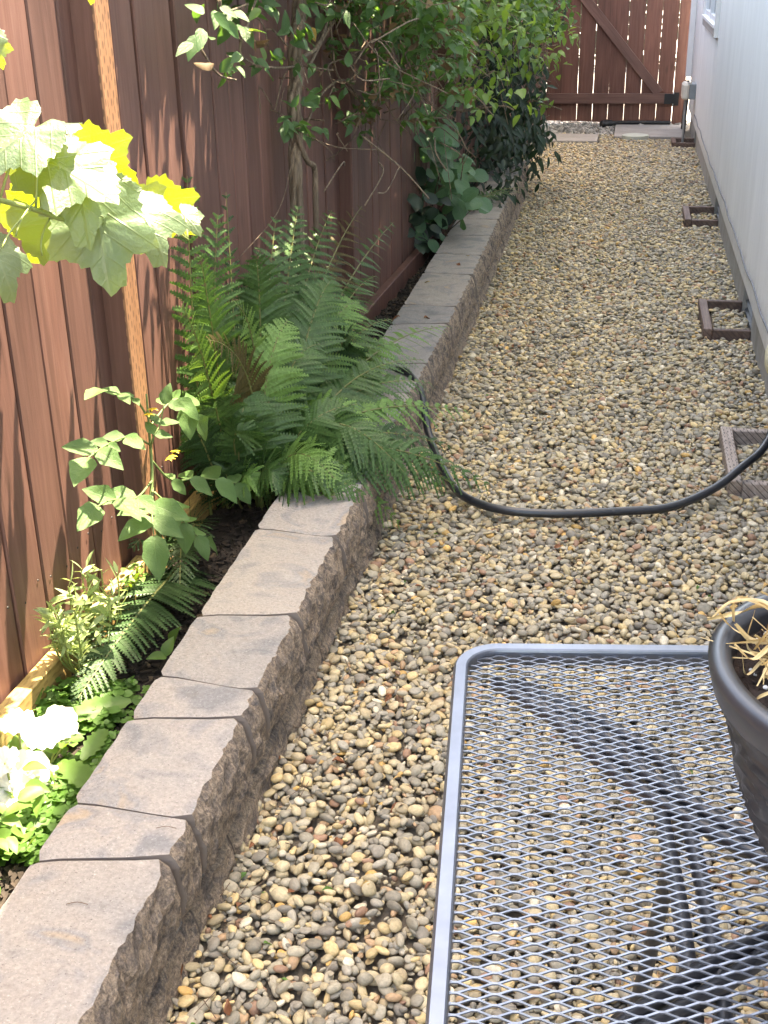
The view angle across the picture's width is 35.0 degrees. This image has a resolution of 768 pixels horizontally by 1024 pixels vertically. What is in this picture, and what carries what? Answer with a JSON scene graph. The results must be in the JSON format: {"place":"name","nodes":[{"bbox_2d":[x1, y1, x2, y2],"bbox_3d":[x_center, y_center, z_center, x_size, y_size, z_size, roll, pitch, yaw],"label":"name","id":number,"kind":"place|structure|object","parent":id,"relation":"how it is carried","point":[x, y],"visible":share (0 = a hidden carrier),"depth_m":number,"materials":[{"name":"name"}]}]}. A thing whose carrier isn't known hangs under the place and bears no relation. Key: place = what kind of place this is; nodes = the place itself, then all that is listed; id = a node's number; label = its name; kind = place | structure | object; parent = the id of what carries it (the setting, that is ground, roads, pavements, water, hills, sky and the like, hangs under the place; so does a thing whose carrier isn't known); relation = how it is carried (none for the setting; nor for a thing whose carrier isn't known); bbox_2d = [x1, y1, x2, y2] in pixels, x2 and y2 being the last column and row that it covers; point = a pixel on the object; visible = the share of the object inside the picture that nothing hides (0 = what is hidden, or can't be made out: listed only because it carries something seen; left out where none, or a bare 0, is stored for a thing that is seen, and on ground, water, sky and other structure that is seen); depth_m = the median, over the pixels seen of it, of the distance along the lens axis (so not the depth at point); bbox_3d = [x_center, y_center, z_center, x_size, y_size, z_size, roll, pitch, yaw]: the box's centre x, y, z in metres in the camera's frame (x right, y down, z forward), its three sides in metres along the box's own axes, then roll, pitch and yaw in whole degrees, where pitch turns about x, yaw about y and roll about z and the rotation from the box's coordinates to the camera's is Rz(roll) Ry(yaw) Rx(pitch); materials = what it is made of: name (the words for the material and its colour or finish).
{"place":"outdoors","nodes":[
{"label":"outdoors","id":0,"kind":"place"},
{"bbox_2d":[0,235,447,908],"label":"bed soil","id":1,"kind":"structure","parent":0,"point":[234,529],"depth_m":3.06,"materials":[{"name":"brown soil"}]},
{"bbox_2d":[0,705,83,892],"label":"white petunia","id":2,"kind":"object","parent":1,"relation":"on","point":[26,774],"visible":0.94,"depth_m":2.22,"materials":[{"name":"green plant"}]},
{"bbox_2d":[0,674,150,865],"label":"ground cover","id":3,"kind":"object","parent":1,"relation":"on","point":[61,800],"visible":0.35,"depth_m":2.34,"materials":[{"name":"green plant"}]},
{"bbox_2d":[28,550,128,676],"bbox_3d":[-0.623,0.242,2.603,0.182,0.263,0.302,4,25,10],"label":"pale herb","id":4,"kind":"object","parent":1,"relation":"on","point":[68,635],"visible":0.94,"depth_m":2.57,"materials":[{"name":"green plant"}]},
{"bbox_2d":[35,688,131,787],"bbox_3d":[-0.578,0.414,2.406,0.185,0.027,0.437,-12,27,-23],"label":"dandelion","id":5,"kind":"object","parent":1,"relation":"in","point":[78,774],"visible":0.8,"depth_m":2.35,"materials":[{"name":"green plant"}]},
{"bbox_2d":[0,0,204,303],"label":"grape vine","id":6,"kind":"object","parent":1,"relation":"on","point":[80,195],"visible":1,"depth_m":1.99,"materials":[{"name":"green plant"}]},
{"bbox_2d":[119,560,149,595],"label":"leafy sprig","id":7,"kind":"object","parent":1,"relation":"on","point":[126,580],"visible":0.9,"depth_m":2.88,"materials":[{"name":"green plant"}]},
{"bbox_2d":[70,499,217,703],"bbox_3d":[-0.535,0.195,2.829,0.273,0.163,0.823,4,25,10],"label":"fern","id":8,"kind":"object","parent":1,"relation":"on","point":[165,590],"visible":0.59,"depth_m":2.72,"materials":[{"name":"green plant"}]},
{"bbox_2d":[62,383,255,581],"bbox_3d":[-0.514,-0.042,2.823,0.186,0.599,0.962,4,25,10],"label":"tomato plant","id":9,"kind":"object","parent":1,"relation":"on","point":[168,516],"visible":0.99,"depth_m":2.70,"materials":[{"name":"green plant"}]},
{"bbox_2d":[146,627,179,659],"bbox_3d":[-0.481,0.293,2.663,0.037,0.046,0.100,8,26,18],"label":"seedling","id":10,"kind":"object","parent":1,"relation":"on","point":[167,646],"visible":1,"depth_m":2.67,"materials":[{"name":"green plant"}]},
{"bbox_2d":[0,0,545,746],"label":"wooden fence","id":11,"kind":"object","parent":1,"relation":"on","point":[70,334],"visible":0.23,"depth_m":2.88,"materials":[{"name":"brown wood"}]},
{"bbox_2d":[168,176,489,529],"bbox_3d":[-0.027,-0.674,3.866,0.850,1.003,2.223,4,25,10],"label":"fern","id":12,"kind":"object","parent":1,"relation":"on","point":[282,392],"visible":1,"depth_m":3.34,"materials":[{"name":"green plant"}]},
{"bbox_2d":[176,0,581,307],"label":"climbing vine","id":13,"kind":"object","parent":1,"relation":"in","point":[453,27],"visible":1,"depth_m":4.20,"materials":[{"name":"green plant"}]},
{"bbox_2d":[407,100,492,254],"bbox_3d":[0.209,-1.614,6.234,0.681,1.008,0.818,4,25,10],"label":"round leaf shrub","id":14,"kind":"object","parent":1,"relation":"on","point":[466,197],"visible":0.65,"depth_m":6.09,"materials":[{"name":"green plant"}]},
{"bbox_2d":[468,187,526,210],"bbox_3d":[0.602,-1.774,7.079,0.190,0.200,0.751,13,28,28],"label":"fern","id":15,"kind":"object","parent":1,"relation":"on","point":[487,195],"visible":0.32,"depth_m":7.05,"materials":[{"name":"green plant"}]},
{"bbox_2d":[449,0,565,207],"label":"dark shrub","id":16,"kind":"object","parent":1,"relation":"on","point":[504,140],"visible":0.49,"depth_m":7.52,"materials":[{"name":"green plant"}]},
{"bbox_2d":[166,124,767,1023],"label":"gravel path","id":17,"kind":"structure","parent":0,"point":[612,270],"depth_m":3.11,"materials":[{"name":"beige gravel"}]},
{"bbox_2d":[0,161,528,1023],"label":"retaining wall","id":18,"kind":"structure","parent":17,"relation":"on","point":[198,747],"depth_m":2.26,"materials":[{"name":"concrete"}]},
{"bbox_2d":[334,837,342,845],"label":"dead leaf","id":19,"kind":"object","parent":17,"relation":"on","point":[338,840],"visible":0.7,"depth_m":2.28,"materials":[{"name":"brown plant"}]},
{"bbox_2d":[332,756,348,767],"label":"dead leaf","id":20,"kind":"object","parent":17,"relation":"on","point":[339,759],"visible":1,"depth_m":2.50,"materials":[{"name":"brown plant"}]},
{"bbox_2d":[536,133,598,143],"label":"paving slab","id":21,"kind":"structure","parent":17,"relation":"on","point":[577,138],"depth_m":10.97,"materials":[{"name":"grey concrete"}]},
{"bbox_2d":[388,366,767,517],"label":"garden hose","id":22,"kind":"object","parent":17,"relation":"on","point":[741,467],"visible":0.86,"depth_m":3.58,"materials":[{"name":"black rubber"}]},
{"bbox_2d":[425,643,767,1023],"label":"patio table","id":23,"kind":"object","parent":17,"relation":"on","point":[619,754],"visible":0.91,"depth_m":1.41,"materials":[{"name":"metal"}]},
{"bbox_2d":[708,593,767,855],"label":"plant pot","id":24,"kind":"object","parent":23,"relation":"on","point":[737,691],"visible":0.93,"depth_m":1.19,"materials":[{"name":"black plastic"}]},
{"bbox_2d":[700,582,767,699],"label":"dried plant","id":25,"kind":"object","parent":24,"relation":"on","point":[757,641],"visible":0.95,"depth_m":1.22,"materials":[{"name":"plant"}]},
{"bbox_2d":[540,120,691,137],"bbox_3d":[2.003,-3.712,11.802,1.870,0.001,1.230,4,25,10],"label":"grey stone strip","id":26,"kind":"object","parent":17,"relation":"on","point":[577,127],"visible":0.4,"depth_m":11.66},
{"bbox_2d":[599,120,670,127],"bbox_3d":[2.422,-3.762,11.767,0.695,0.070,0.118,-3,24,-5],"label":"drain pipe","id":27,"kind":"object","parent":26,"relation":"on","point":[603,123],"visible":0.98,"depth_m":11.77,"materials":[{"name":"black plastic"}]},
{"bbox_2d":[622,133,648,140],"bbox_3d":[2.263,-3.371,10.969,0.240,0.058,0.240,4,25,10],"label":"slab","id":28,"kind":"object","parent":17,"relation":"on","point":[635,136],"visible":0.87,"depth_m":10.89,"materials":[{"name":"grey concrete"}]},
{"bbox_2d":[614,124,684,139],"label":"paving slab","id":29,"kind":"structure","parent":17,"relation":"on","point":[655,132],"depth_m":11.31,"materials":[{"name":"grey concrete"}]},
{"bbox_2d":[659,957,675,972],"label":"dead leaf","id":30,"kind":"object","parent":17,"relation":"on","point":[672,968],"visible":0.43,"depth_m":1.99,"materials":[{"name":"beige plant"}]},
{"bbox_2d":[671,0,690,124],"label":"gate post","id":31,"kind":"object","parent":17,"relation":"on","point":[682,43],"visible":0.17,"depth_m":11.53,"materials":[{"name":"brown wood"}]},
{"bbox_2d":[544,0,679,121],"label":"wooden gate","id":32,"kind":"structure","parent":31,"relation":"attached to","point":[614,93],"depth_m":11.67,"materials":[{"name":"brown wood"}]},
{"bbox_2d":[671,138,694,147],"bbox_3d":[2.596,-3.175,10.585,0.197,0.114,0.320,4,25,10],"label":"vent well","id":33,"kind":"object","parent":17,"relation":"on","point":[689,142],"visible":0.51,"depth_m":10.46,"materials":[{"name":"brown wood"}]},
{"bbox_2d":[682,205,717,228],"bbox_3d":[1.970,-1.815,7.611,0.197,0.114,0.460,4,25,10],"label":"vent well","id":34,"kind":"object","parent":17,"relation":"on","point":[687,211],"visible":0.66,"depth_m":7.50,"materials":[{"name":"brown wood"}]},
{"bbox_2d":[698,299,750,342],"bbox_3d":[1.519,-0.835,5.467,0.197,0.114,0.518,4,25,10],"label":"vent well","id":35,"kind":"object","parent":17,"relation":"on","point":[704,319],"visible":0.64,"depth_m":5.33,"materials":[{"name":"brown wood"}]},
{"bbox_2d":[719,426,767,500],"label":"vent well","id":36,"kind":"object","parent":17,"relation":"on","point":[730,439],"visible":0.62,"depth_m":3.91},
{"bbox_2d":[546,11,690,125],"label":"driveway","id":37,"kind":"structure","parent":0,"point":[688,112],"depth_m":15.65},
{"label":"ground","id":38,"kind":"structure","parent":0,"visible":0},
{"bbox_2d":[547,1,680,65],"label":"hedge","id":39,"kind":"object","parent":38,"relation":"on","point":[628,28],"visible":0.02,"depth_m":17.88,"materials":[{"name":"green plant"}]},
{"bbox_2d":[685,0,767,397],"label":"house","id":40,"kind":"structure","parent":38,"relation":"on","point":[727,62],"depth_m":6.12,"materials":[{"name":"white paint"}]},
{"bbox_2d":[681,80,689,128],"bbox_3d":[2.804,-3.769,11.334,0.045,0.476,0.068,12,28,27],"label":"downpipe","id":41,"kind":"object","parent":40,"relation":"attached to","point":[686,110],"visible":0.36,"depth_m":11.34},
{"bbox_2d":[681,81,695,142],"bbox_3d":[2.617,-3.436,10.530,0.114,0.560,0.258,4,25,10],"label":"utility box","id":42,"kind":"object","parent":40,"relation":"attached to","point":[688,90],"visible":0.9,"depth_m":10.37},
{"bbox_2d":[702,0,720,37],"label":"window","id":43,"kind":"structure","parent":40,"relation":"in","point":[711,8],"depth_m":8.71,"materials":[{"name":"white plastic"}]},
{"bbox_2d":[694,115,767,332],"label":"cable","id":44,"kind":"object","parent":40,"relation":"attached to","point":[735,237],"visible":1,"depth_m":5.68,"materials":[{"name":"white plastic"}]},
{"bbox_2d":[764,345,767,372],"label":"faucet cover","id":45,"kind":"object","parent":40,"relation":"attached to","point":[766,359],"visible":1,"depth_m":3.96,"materials":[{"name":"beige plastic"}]}
]}

